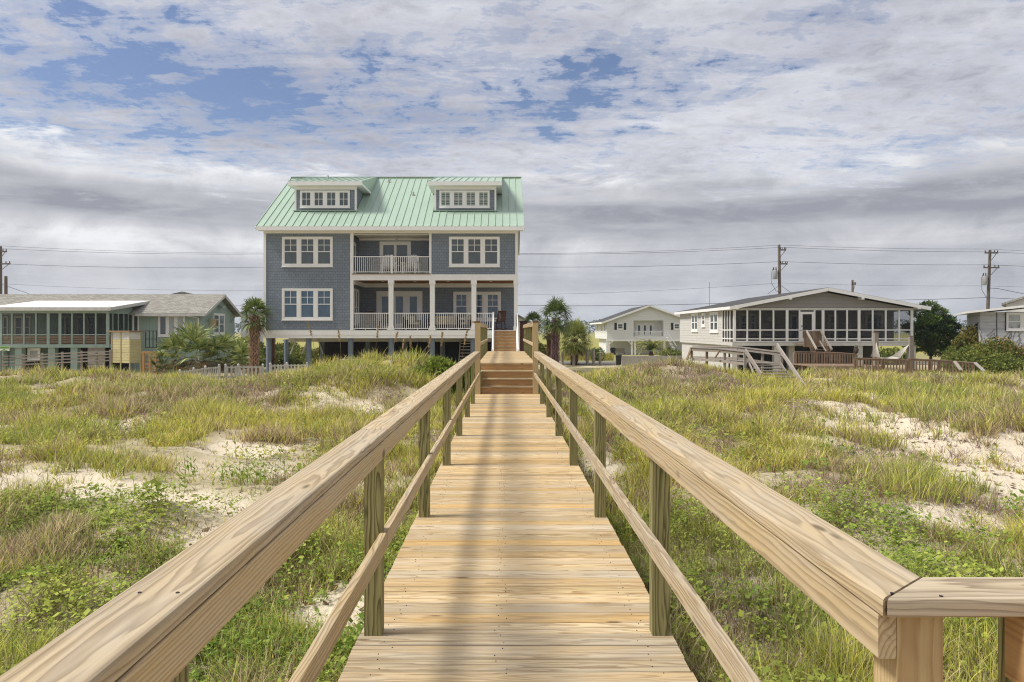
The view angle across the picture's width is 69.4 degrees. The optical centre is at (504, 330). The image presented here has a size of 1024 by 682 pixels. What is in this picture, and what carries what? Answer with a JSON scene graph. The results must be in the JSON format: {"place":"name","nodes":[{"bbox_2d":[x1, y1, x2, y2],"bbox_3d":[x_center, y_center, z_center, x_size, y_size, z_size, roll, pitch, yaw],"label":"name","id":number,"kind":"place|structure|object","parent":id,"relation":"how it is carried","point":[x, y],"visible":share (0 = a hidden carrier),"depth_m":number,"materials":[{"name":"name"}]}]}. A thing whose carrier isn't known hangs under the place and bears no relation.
{"place":"outdoors","nodes":[
{"label":"outdoors","id":0,"kind":"place"},
{"bbox_2d":[0,332,1023,681],"bbox_3d":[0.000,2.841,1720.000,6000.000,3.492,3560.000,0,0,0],"label":"ground","id":1,"kind":"structure","parent":0,"point":[216,442],"depth_m":11.88,"materials":[{"name":"sand"}]},
{"bbox_2d":[0,246,10,293],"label":"utility pole","id":2,"kind":"object","parent":1,"relation":"on","point":[5,263],"visible":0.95,"depth_m":74.88,"materials":[{"name":"brown wood"}]},
{"bbox_2d":[1,350,111,372],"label":"rail fence","id":3,"kind":"object","parent":1,"relation":"on","point":[62,359],"visible":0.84,"depth_m":41.48,"materials":[{"name":"grey wood"}]},
{"bbox_2d":[0,294,242,374],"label":"green cottage","id":4,"kind":"structure","parent":1,"relation":"on","point":[32,324],"depth_m":50.79,"materials":[{"name":"grey"}]},
{"bbox_2d":[3,316,8,338],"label":"window","id":5,"kind":"structure","parent":4,"relation":"in","point":[5,318],"depth_m":50.76,"materials":[{"name":"white paint"}]},
{"bbox_2d":[14,316,30,338],"bbox_3d":[-33.115,-0.205,50.773,1.196,1.590,0.095,0,0,0],"label":"window","id":6,"kind":"structure","parent":4,"relation":"in","point":[18,320],"depth_m":50.76,"materials":[{"name":"white paint"}]},
{"bbox_2d":[26,348,40,360],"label":"window","id":7,"kind":"structure","parent":4,"relation":"in","point":[30,351],"depth_m":48.45,"materials":[{"name":"white paint"}]},
{"bbox_2d":[62,316,70,340],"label":"window","id":8,"kind":"structure","parent":4,"relation":"in","point":[66,320],"depth_m":50.79,"materials":[{"name":"white paint"}]},
{"bbox_2d":[76,316,98,340],"bbox_3d":[-28.625,-0.155,50.773,1.526,1.690,0.095,0,0,0],"label":"window","id":9,"kind":"structure","parent":4,"relation":"in","point":[89,320],"depth_m":50.79,"materials":[{"name":"white paint"}]},
{"bbox_2d":[132,315,138,330],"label":"window","id":10,"kind":"structure","parent":4,"relation":"in","point":[135,319],"depth_m":50.76,"materials":[{"name":"white paint"}]},
{"bbox_2d":[157,316,184,336],"bbox_3d":[-22.871,-0.328,50.773,1.893,1.543,0.095,0,0,0],"label":"window","id":11,"kind":"structure","parent":4,"relation":"in","point":[165,323],"depth_m":50.79,"materials":[{"name":"white paint"}]},
{"bbox_2d":[213,313,224,334],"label":"window","id":12,"kind":"structure","parent":4,"relation":"in","point":[221,329],"depth_m":53.95,"materials":[{"name":"white paint"}]},
{"bbox_2d":[107,331,145,372],"bbox_3d":[-21.599,1.600,42.120,1.809,3.200,1.960,0,0,0],"label":"outdoor shower","id":13,"kind":"object","parent":1,"relation":"on","point":[126,340],"visible":0.98,"depth_m":41.68,"materials":[{"name":"yellow wood"}]},
{"bbox_2d":[149,351,175,374],"bbox_3d":[-19.800,1.930,42.686,1.562,1.561,1.686,0,0,-31],"label":"palmetto","id":14,"kind":"object","parent":1,"relation":"on","point":[159,355],"visible":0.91,"depth_m":42.37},
{"bbox_2d":[146,330,192,373],"bbox_3d":[-20.000,1.407,44.594,3.023,2.997,3.573,0,0,0],"label":"palmetto","id":15,"kind":"object","parent":1,"relation":"on","point":[169,343],"visible":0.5,"depth_m":44.07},
{"bbox_2d":[164,320,234,374],"bbox_3d":[-18.191,1.114,43.740,4.684,3.599,3.623,0,0,32],"label":"palmetto","id":16,"kind":"object","parent":1,"relation":"on","point":[197,337],"visible":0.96,"depth_m":43.50,"materials":[{"name":"plant"}]},
{"bbox_2d":[178,364,220,379],"bbox_3d":[-14.878,2.517,36.038,0.246,1.639,3.136,0,0,14],"label":"picket fence","id":17,"kind":"object","parent":1,"relation":"on","point":[204,371],"visible":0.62,"depth_m":36.55,"materials":[{"name":"white paint"}]},
{"bbox_2d":[197,334,233,374],"bbox_3d":[-17.529,1.430,44.469,2.937,2.753,3.069,0,0,0],"label":"palmetto","id":18,"kind":"object","parent":1,"relation":"on","point":[219,344],"visible":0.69,"depth_m":44.29,"materials":[{"name":"plant"}]},
{"bbox_2d":[217,331,249,373],"bbox_3d":[-16.802,1.426,46.052,2.889,2.954,3.116,0,0,-34],"label":"palmetto","id":19,"kind":"object","parent":1,"relation":"on","point":[233,343],"visible":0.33,"depth_m":45.62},
{"bbox_2d":[224,364,263,378],"bbox_3d":[-13.263,2.470,37.691,1.939,1.580,0.248,0,0,-13],"label":"picket fence","id":20,"kind":"object","parent":1,"relation":"on","point":[238,367],"visible":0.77,"depth_m":37.61,"materials":[{"name":"white paint"}]},
{"bbox_2d":[229,339,264,374],"bbox_3d":[-15.180,1.634,44.039,2.352,2.467,2.308,0,0,24],"label":"palmetto","id":21,"kind":"object","parent":1,"relation":"on","point":[240,348],"visible":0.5,"depth_m":43.73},
{"bbox_2d":[230,335,265,371],"bbox_3d":[-18.011,1.693,52.011,2.587,3.077,2.877,0,0,-26],"label":"garden bush","id":22,"kind":"object","parent":1,"relation":"on","point":[263,351],"visible":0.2,"depth_m":51.63,"materials":[{"name":"green plant"}]},
{"bbox_2d":[240,308,262,342],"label":"neighbour house","id":23,"kind":"structure","parent":1,"relation":"on","point":[243,334],"depth_m":74.80,"materials":[{"name":"grey"}]},
{"bbox_2d":[236,296,274,375],"bbox_3d":[-13.883,0.555,40.956,2.386,5.190,2.305,0,0,0],"label":"cabbage palm","id":24,"kind":"object","parent":1,"relation":"on","point":[253,327],"visible":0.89,"depth_m":40.81,"materials":[{"name":"plant"}]},
{"bbox_2d":[256,310,275,368],"bbox_3d":[-18.444,0.433,58.020,2.776,6.033,2.844,0,0,0],"label":"cabbage palm","id":25,"kind":"object","parent":1,"relation":"on","point":[273,351],"visible":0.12,"depth_m":57.89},
{"bbox_2d":[264,350,294,367],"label":"garden bush","id":26,"kind":"object","parent":1,"relation":"on","point":[279,359],"visible":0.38,"depth_m":59.41,"materials":[{"name":"green plant"}]},
{"bbox_2d":[269,362,307,372],"bbox_3d":[-11.581,2.487,39.661,2.063,1.594,0.198,0,0,-6],"label":"picket fence","id":27,"kind":"object","parent":1,"relation":"on","point":[286,366],"visible":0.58,"depth_m":39.57,"materials":[{"name":"white paint"}]},
{"bbox_2d":[275,340,318,353],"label":"garden bush","id":28,"kind":"object","parent":1,"relation":"on","point":[279,347],"visible":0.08,"depth_m":67.54,"materials":[{"name":"green plant"}]},
{"bbox_2d":[291,347,318,366],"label":"garden bush","id":29,"kind":"object","parent":1,"relation":"on","point":[297,354],"visible":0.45,"depth_m":61.55,"materials":[{"name":"green plant"}]},
{"bbox_2d":[255,175,523,374],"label":"stilt house","id":30,"kind":"structure","parent":1,"relation":"on","point":[329,243],"depth_m":42.20,"materials":[{"name":"blue"}]},
{"bbox_2d":[281,288,332,320],"bbox_3d":[-11.197,-1.480,41.972,2.939,1.828,0.095,0,0,0],"label":"window","id":31,"kind":"structure","parent":30,"relation":"in","point":[298,304],"depth_m":41.98,"materials":[{"name":"white paint"}]},
{"bbox_2d":[282,237,332,266],"bbox_3d":[-11.197,-4.465,41.972,2.939,1.737,0.095,0,0,0],"label":"window","id":32,"kind":"structure","parent":30,"relation":"in","point":[296,251],"depth_m":41.98,"materials":[{"name":"white paint"}]},
{"bbox_2d":[354,288,358,325],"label":"window","id":33,"kind":"structure","parent":30,"relation":"in","point":[356,292],"depth_m":43.55,"materials":[{"name":"white paint"}]},
{"bbox_2d":[365,311,376,329],"bbox_3d":[-8.017,-0.615,44.247,0.630,1.160,0.933,0,0,-20],"label":"rocking chair","id":34,"kind":"object","parent":30,"relation":"on","point":[370,317],"visible":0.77,"depth_m":44.48,"materials":[{"name":"grey wood"}]},
{"bbox_2d":[381,255,395,272],"bbox_3d":[-6.704,-3.840,42.766,0.918,1.199,0.929,0,0,-12],"label":"deck chair","id":35,"kind":"object","parent":30,"relation":"on","point":[384,264],"visible":0.67,"depth_m":42.98,"materials":[{"name":"white paint"}]},
{"bbox_2d":[380,241,410,272],"bbox_3d":[-6.463,-4.266,43.735,1.847,2.011,0.070,0,0,0],"label":"sliding door","id":36,"kind":"structure","parent":30,"relation":"in","point":[395,248],"depth_m":43.74,"materials":[{"name":"white paint"}]},
{"bbox_2d":[376,291,421,329],"bbox_3d":[-6.453,-1.237,45.385,2.817,2.374,0.070,0,0,0],"label":"french door","id":37,"kind":"structure","parent":30,"relation":"in","point":[404,301],"depth_m":45.36,"materials":[{"name":"white paint"}]},
{"bbox_2d":[401,255,419,272],"bbox_3d":[-5.406,-3.840,42.766,0.918,1.199,0.929,0,0,12],"label":"deck chair","id":38,"kind":"object","parent":30,"relation":"on","point":[416,264],"visible":0.69,"depth_m":43.00,"materials":[{"name":"white paint"}]},
{"bbox_2d":[403,315,420,329],"bbox_3d":[-5.526,-0.470,44.004,0.870,0.880,0.730,0,0,-30],"label":"wicker armchair","id":39,"kind":"object","parent":30,"relation":"on","point":[416,323],"visible":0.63,"depth_m":43.86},
{"bbox_2d":[426,316,457,329],"bbox_3d":[-3.708,-0.470,44.405,1.920,0.880,0.730,0,0,0],"label":"wicker loveseat","id":40,"kind":"object","parent":30,"relation":"on","point":[450,321],"visible":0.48,"depth_m":44.05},
{"bbox_2d":[458,315,476,329],"bbox_3d":[-2.219,-0.470,44.004,0.870,0.880,0.730,0,0,35],"label":"wicker armchair","id":41,"kind":"object","parent":30,"relation":"on","point":[467,322],"visible":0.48,"depth_m":43.79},
{"bbox_2d":[449,237,499,266],"bbox_3d":[-1.712,-4.465,41.972,2.939,1.737,0.095,0,0,0],"label":"window","id":42,"kind":"structure","parent":30,"relation":"in","point":[463,251],"depth_m":41.98,"materials":[{"name":"white paint"}]},
{"bbox_2d":[453,292,500,321],"bbox_3d":[-1.687,-1.470,45.373,2.975,1.842,0.095,0,0,0],"label":"window","id":43,"kind":"structure","parent":30,"relation":"in","point":[486,302],"depth_m":45.37,"materials":[{"name":"white paint"}]},
{"bbox_2d":[494,311,506,329],"bbox_3d":[-0.292,-0.615,43.545,0.630,1.160,0.933,0,0,25],"label":"rocking chair","id":44,"kind":"object","parent":30,"relation":"on","point":[503,315],"visible":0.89,"depth_m":43.78,"materials":[{"name":"brown wood"}]},
{"bbox_2d":[409,356,454,378],"bbox_3d":[-2.205,1.385,24.559,1.876,1.129,1.636,0,0,0],"label":"leafy bush","id":45,"kind":"object","parent":1,"relation":"on","point":[439,365],"visible":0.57,"depth_m":24.06,"materials":[{"name":"green plant"}]},
{"bbox_2d":[451,366,470,394],"bbox_3d":[-1.304,1.670,22.548,1.078,1.350,1.033,0,0,0],"label":"leafy bush","id":46,"kind":"object","parent":1,"relation":"on","point":[453,387],"visible":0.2,"depth_m":22.27,"materials":[{"name":"green plant"}]},
{"bbox_2d":[0,321,1023,681],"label":"boardwalk","id":47,"kind":"structure","parent":1,"relation":"on","point":[512,563],"depth_m":3.66,"materials":[{"name":"brown wood"}]},
{"bbox_2d":[0,345,1023,681],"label":"dune grass","id":48,"kind":"structure","parent":1,"relation":"on","point":[58,531],"depth_m":12.80,"materials":[{"name":"plant"}]},
{"bbox_2d":[0,357,1023,681],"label":"ground cover","id":49,"kind":"object","parent":1,"relation":"on","point":[922,557],"visible":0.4,"depth_m":8.47,"materials":[{"name":"green plant"}]},
{"bbox_2d":[0,356,1023,681],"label":"dry weeds","id":50,"kind":"object","parent":1,"relation":"on","point":[790,404],"visible":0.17,"depth_m":12.38,"materials":[{"name":"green plant"}]},
{"bbox_2d":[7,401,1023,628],"bbox_3d":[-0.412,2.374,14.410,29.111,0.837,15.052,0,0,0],"label":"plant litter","id":51,"kind":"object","parent":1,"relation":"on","point":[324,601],"visible":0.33,"depth_m":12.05,"materials":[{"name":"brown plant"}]},
{"bbox_2d":[509,315,530,350],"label":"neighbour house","id":52,"kind":"structure","parent":1,"relation":"on","point":[520,318],"depth_m":90.00,"materials":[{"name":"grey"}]},
{"bbox_2d":[519,321,527,350],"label":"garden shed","id":53,"kind":"structure","parent":1,"relation":"on","point":[522,323],"depth_m":56.00,"materials":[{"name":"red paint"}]},
{"bbox_2d":[524,311,544,333],"bbox_3d":[2.427,0.833,61.975,2.648,5.234,2.360,0,0,0],"label":"cabbage palm","id":54,"kind":"object","parent":1,"relation":"on","point":[534,316],"visible":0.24,"depth_m":61.71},
{"bbox_2d":[538,338,547,362],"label":"garden bush","id":55,"kind":"object","parent":1,"relation":"on","point":[542,348],"visible":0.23,"depth_m":69.33,"materials":[{"name":"green plant"}]},
{"bbox_2d":[541,323,551,357],"bbox_3d":[3.948,1.390,64.009,1.804,4.220,1.994,0,0,15],"label":"cabbage palm","id":56,"kind":"object","parent":1,"relation":"on","point":[547,337],"visible":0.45,"depth_m":63.80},
{"bbox_2d":[537,296,576,362],"bbox_3d":[4.122,0.257,57.926,3.518,6.386,3.703,0,0,0],"label":"cabbage palm","id":57,"kind":"object","parent":1,"relation":"on","point":[554,326],"visible":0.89,"depth_m":57.71,"materials":[{"name":"plant"}]},
{"bbox_2d":[559,316,596,364],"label":"cabbage palm","id":58,"kind":"object","parent":1,"relation":"on","point":[575,347],"visible":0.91,"depth_m":65.36,"materials":[{"name":"plant"}]},
{"bbox_2d":[558,353,614,360],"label":"marsh grass","id":59,"kind":"structure","parent":1,"relation":"on","point":[608,356],"depth_m":77.98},
{"bbox_2d":[589,347,605,360],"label":"young tree","id":60,"kind":"object","parent":1,"relation":"on","point":[599,349],"visible":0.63,"depth_m":75.79,"materials":[{"name":"green plant"}]},
{"bbox_2d":[235,318,966,334],"bbox_3d":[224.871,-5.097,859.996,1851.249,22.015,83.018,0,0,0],"label":"distant woods","id":61,"kind":"object","parent":1,"relation":"on","point":[237,326],"visible":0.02,"depth_m":850.65,"materials":[{"name":"green plant"}]},
{"bbox_2d":[590,305,681,354],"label":"raised house","id":62,"kind":"structure","parent":1,"relation":"on","point":[626,329],"depth_m":122.00,"materials":[{"name":"white"}]},
{"bbox_2d":[614,323,625,329],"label":"window","id":63,"kind":"structure","parent":62,"relation":"in","point":[617,326],"depth_m":121.96,"materials":[{"name":"white paint"}]},
{"bbox_2d":[636,323,653,335],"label":"french door","id":64,"kind":"structure","parent":62,"relation":"in","point":[639,326],"depth_m":123.76,"materials":[{"name":"white paint"}]},
{"bbox_2d":[631,338,670,355],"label":"sago palm","id":65,"kind":"object","parent":1,"relation":"on","point":[650,345],"visible":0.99,"depth_m":83.68,"materials":[{"name":"green plant"}]},
{"bbox_2d":[621,356,681,365],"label":"wall","id":66,"kind":"structure","parent":1,"relation":"on","point":[631,359],"depth_m":64.00,"materials":[{"name":"concrete"}]},
{"bbox_2d":[657,347,681,355],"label":"garden bush","id":67,"kind":"object","parent":1,"relation":"on","point":[674,352],"visible":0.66,"depth_m":91.18,"materials":[{"name":"green plant"}]},
{"bbox_2d":[538,363,936,364],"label":"kerb","id":68,"kind":"structure","parent":1,"relation":"on","point":[615,364],"depth_m":66.60,"materials":[{"name":"concrete"}]},
{"bbox_2d":[686,343,805,384],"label":"old walkway","id":69,"kind":"structure","parent":1,"relation":"on","point":[737,360],"depth_m":33.66,"materials":[{"name":"grey wood"}]},
{"bbox_2d":[771,245,787,293],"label":"utility pole","id":70,"kind":"object","parent":1,"relation":"on","point":[775,273],"visible":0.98,"depth_m":74.86,"materials":[{"name":"brown wood"}]},
{"bbox_2d":[15,261,1008,267],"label":"power line","id":71,"kind":"object","parent":70,"relation":"attached to","point":[618,266],"visible":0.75,"depth_m":74.69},
{"bbox_2d":[14,283,1009,294],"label":"power line","id":72,"kind":"object","parent":70,"relation":"attached to","point":[534,294],"visible":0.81,"depth_m":74.99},
{"bbox_2d":[0,247,1023,253],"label":"power line","id":73,"kind":"object","parent":70,"relation":"attached to","point":[607,253],"visible":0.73,"depth_m":74.39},
{"bbox_2d":[11,245,1019,253],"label":"power line","id":74,"kind":"object","parent":70,"relation":"attached to","point":[543,253],"visible":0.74,"depth_m":74.99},
{"bbox_2d":[674,287,930,372],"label":"screened cottage","id":75,"kind":"structure","parent":1,"relation":"on","point":[791,314],"depth_m":51.05,"materials":[{"name":"white"}]},
{"bbox_2d":[691,313,697,331],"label":"window","id":76,"kind":"structure","parent":75,"relation":"in","point":[694,316],"depth_m":58.34,"materials":[{"name":"white paint"}]},
{"bbox_2d":[709,312,717,332],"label":"window","id":77,"kind":"structure","parent":75,"relation":"in","point":[713,316],"depth_m":53.03,"materials":[{"name":"white paint"}]},
{"bbox_2d":[739,314,745,331],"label":"window","id":78,"kind":"structure","parent":75,"relation":"in","point":[742,317],"depth_m":51.06,"materials":[{"name":"white paint"}]},
{"bbox_2d":[749,314,756,331],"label":"window","id":79,"kind":"structure","parent":75,"relation":"in","point":[752,317],"depth_m":51.06,"materials":[{"name":"white paint"}]},
{"bbox_2d":[761,324,770,340],"bbox_3d":[17.650,0.143,49.949,0.630,1.160,0.933,0,0,10],"label":"rocking chair","id":80,"kind":"object","parent":75,"relation":"on","point":[766,326],"visible":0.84,"depth_m":50.19,"materials":[{"name":"black paint"}]},
{"bbox_2d":[789,315,797,340],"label":"window","id":81,"kind":"structure","parent":75,"relation":"in","point":[793,319],"depth_m":51.06,"materials":[{"name":"white paint"}]},
{"bbox_2d":[800,312,813,341],"bbox_3d":[19.923,-0.256,48.633,0.878,1.968,0.125,0,0,0],"label":"screen door","id":82,"kind":"structure","parent":75,"relation":"in","point":[801,313],"depth_m":48.64,"materials":[{"name":"white paint"}]},
{"bbox_2d":[827,323,837,340],"bbox_3d":[22.036,0.085,49.752,0.693,1.276,1.026,0,0,20],"label":"rocking chair","id":83,"kind":"object","parent":75,"relation":"on","point":[829,327],"visible":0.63,"depth_m":49.99,"materials":[{"name":"black paint"}]},
{"bbox_2d":[828,315,838,340],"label":"window","id":84,"kind":"structure","parent":75,"relation":"in","point":[830,317],"depth_m":51.06,"materials":[{"name":"white paint"}]},
{"bbox_2d":[842,322,856,340],"bbox_3d":[23.334,0.085,49.754,0.693,1.276,1.026,0,0,-10],"label":"rocking chair","id":85,"kind":"object","parent":75,"relation":"on","point":[850,333],"visible":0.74,"depth_m":49.99,"materials":[{"name":"black paint"}]},
{"bbox_2d":[865,312,882,331],"bbox_3d":[25.532,-0.590,51.085,1.217,1.327,0.070,0,0,0],"label":"window","id":86,"kind":"structure","parent":75,"relation":"in","point":[878,316],"depth_m":51.09,"materials":[{"name":"white paint"}]},
{"bbox_2d":[795,330,843,359],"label":"entry steps","id":87,"kind":"structure","parent":1,"relation":"on","point":[813,338],"depth_m":47.01,"materials":[{"name":"brown wood"}]},
{"bbox_2d":[793,351,857,368],"bbox_3d":[19.127,2.106,44.147,3.559,1.716,0.334,0,0,15],"label":"deck railing","id":88,"kind":"object","parent":1,"relation":"on","point":[795,353],"visible":0.67,"depth_m":44.16,"materials":[{"name":"brown wood"}]},
{"bbox_2d":[792,363,880,369],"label":"sand deck","id":89,"kind":"structure","parent":1,"relation":"on","point":[841,366],"depth_m":41.18,"materials":[{"name":"brown wood"}]},
{"bbox_2d":[872,332,878,371],"bbox_3d":[21.342,1.641,42.500,0.250,3.117,0.250,0,0,0],"label":"hammock post","id":90,"kind":"object","parent":1,"relation":"on","point":[875,337],"visible":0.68,"depth_m":42.39,"materials":[{"name":"grey wood"}]},
{"bbox_2d":[871,342,908,361],"bbox_3d":[21.954,1.218,42.081,1.824,1.107,1.223,0,0,16],"label":"hammock","id":91,"kind":"object","parent":90,"relation":"hanging from","point":[898,353],"visible":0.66,"depth_m":42.03,"materials":[{"name":"white fabric"}]},
{"bbox_2d":[854,357,907,373],"bbox_3d":[20.392,2.284,40.089,2.647,1.626,0.263,0,0,19],"label":"deck railing","id":92,"kind":"object","parent":1,"relation":"on","point":[882,360],"visible":0.61,"depth_m":40.03,"materials":[{"name":"brown wood"}]},
{"bbox_2d":[879,346,905,364],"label":"garden bush","id":93,"kind":"object","parent":1,"relation":"on","point":[886,352],"visible":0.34,"depth_m":66.66,"materials":[{"name":"green plant"}]},
{"bbox_2d":[908,336,913,373],"bbox_3d":[22.816,1.745,41.500,0.250,2.911,0.250,0,0,0],"label":"hammock post","id":94,"kind":"object","parent":1,"relation":"on","point":[911,347],"visible":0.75,"depth_m":41.39,"materials":[{"name":"grey wood"}]},
{"bbox_2d":[901,299,961,372],"bbox_3d":[29.996,0.579,51.383,4.507,5.564,2.815,0,0,0],"label":"pine tree","id":95,"kind":"object","parent":1,"relation":"on","point":[932,336],"visible":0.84,"depth_m":50.99,"materials":[{"name":"green plant"}]},
{"bbox_2d":[907,358,974,373],"bbox_3d":[23.814,2.291,40.411,3.212,1.546,0.365,0,0,27],"label":"deck railing","id":96,"kind":"object","parent":1,"relation":"on","point":[939,364],"visible":0.58,"depth_m":40.41,"materials":[{"name":"brown wood"}]},
{"bbox_2d":[953,361,985,371],"bbox_3d":[24.267,1.868,38.576,1.214,0.437,2.666,0,0,25],"label":"sloping handrail","id":97,"kind":"object","parent":96,"relation":"attached to","point":[958,366],"visible":0.89,"depth_m":38.54,"materials":[{"name":"grey wood"}]},
{"bbox_2d":[940,345,975,366],"bbox_3d":[26.761,1.935,43.092,2.255,2.158,2.196,0,0,0],"label":"bramble bush","id":98,"kind":"object","parent":1,"relation":"on","point":[953,352],"visible":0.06,"depth_m":43.33,"materials":[{"name":"green plant"}]},
{"bbox_2d":[947,322,978,356],"bbox_3d":[29.206,1.296,46.397,3.398,3.635,2.283,0,0,-36],"label":"bramble bush","id":99,"kind":"object","parent":1,"relation":"on","point":[970,335],"visible":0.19,"depth_m":45.99,"materials":[{"name":"green plant"}]},
{"bbox_2d":[942,350,994,374],"bbox_3d":[26.383,2.040,41.552,2.677,1.968,2.863,0,0,0],"label":"bramble bush","id":100,"kind":"object","parent":1,"relation":"on","point":[969,356],"visible":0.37,"depth_m":41.03,"materials":[{"name":"green plant"}]},
{"bbox_2d":[954,305,1023,348],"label":"old cottage","id":101,"kind":"structure","parent":1,"relation":"on","point":[992,322],"depth_m":44.55,"materials":[{"name":"white"}]},
{"bbox_2d":[1006,313,1023,330],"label":"window","id":102,"kind":"structure","parent":101,"relation":"in","point":[1013,320],"depth_m":44.18,"materials":[{"name":"white paint"}]},
{"bbox_2d":[962,334,1018,358],"bbox_3d":[28.623,1.665,43.336,3.713,2.918,3.518,0,0,0],"label":"bramble bush","id":103,"kind":"object","parent":1,"relation":"on","point":[1005,347],"visible":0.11,"depth_m":42.48,"materials":[{"name":"green plant"}]},
{"bbox_2d":[981,250,999,308],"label":"utility pole","id":104,"kind":"object","parent":1,"relation":"on","point":[985,279],"visible":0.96,"depth_m":74.86,"materials":[{"name":"brown wood"}]},
{"bbox_2d":[518,297,1008,305],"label":"power line","id":105,"kind":"object","parent":104,"relation":"attached to","point":[719,303],"visible":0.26,"depth_m":74.98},
{"bbox_2d":[969,338,1016,370],"bbox_3d":[27.627,1.706,42.068,3.184,2.639,2.468,0,0,0],"label":"bramble bush","id":106,"kind":"object","parent":1,"relation":"on","point":[987,349],"visible":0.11,"depth_m":41.77,"materials":[{"name":"green plant"}]},
{"bbox_2d":[976,352,1023,374],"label":"bramble bush","id":107,"kind":"object","parent":1,"relation":"on","point":[1000,362],"visible":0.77,"depth_m":39.97,"materials":[{"name":"green plant"}]},
{"bbox_2d":[1001,296,1023,311],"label":"neighbour house","id":108,"kind":"structure","parent":1,"relation":"on","point":[1017,302],"depth_m":73.10,"materials":[{"name":"grey"}]},
{"bbox_2d":[1001,342,1023,361],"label":"bramble bush","id":109,"kind":"object","parent":1,"relation":"on","point":[1020,354],"visible":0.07,"depth_m":42.63,"materials":[{"name":"green plant"}]},
{"bbox_2d":[0,0,1023,331],"label":"sky","id":110,"kind":"structure","parent":0,"point":[167,128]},
{"bbox_2d":[559,361,936,362],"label":"road","id":111,"kind":"structure","parent":0,"point":[615,362],"depth_m":71.60,"materials":[{"name":"asphalt"}]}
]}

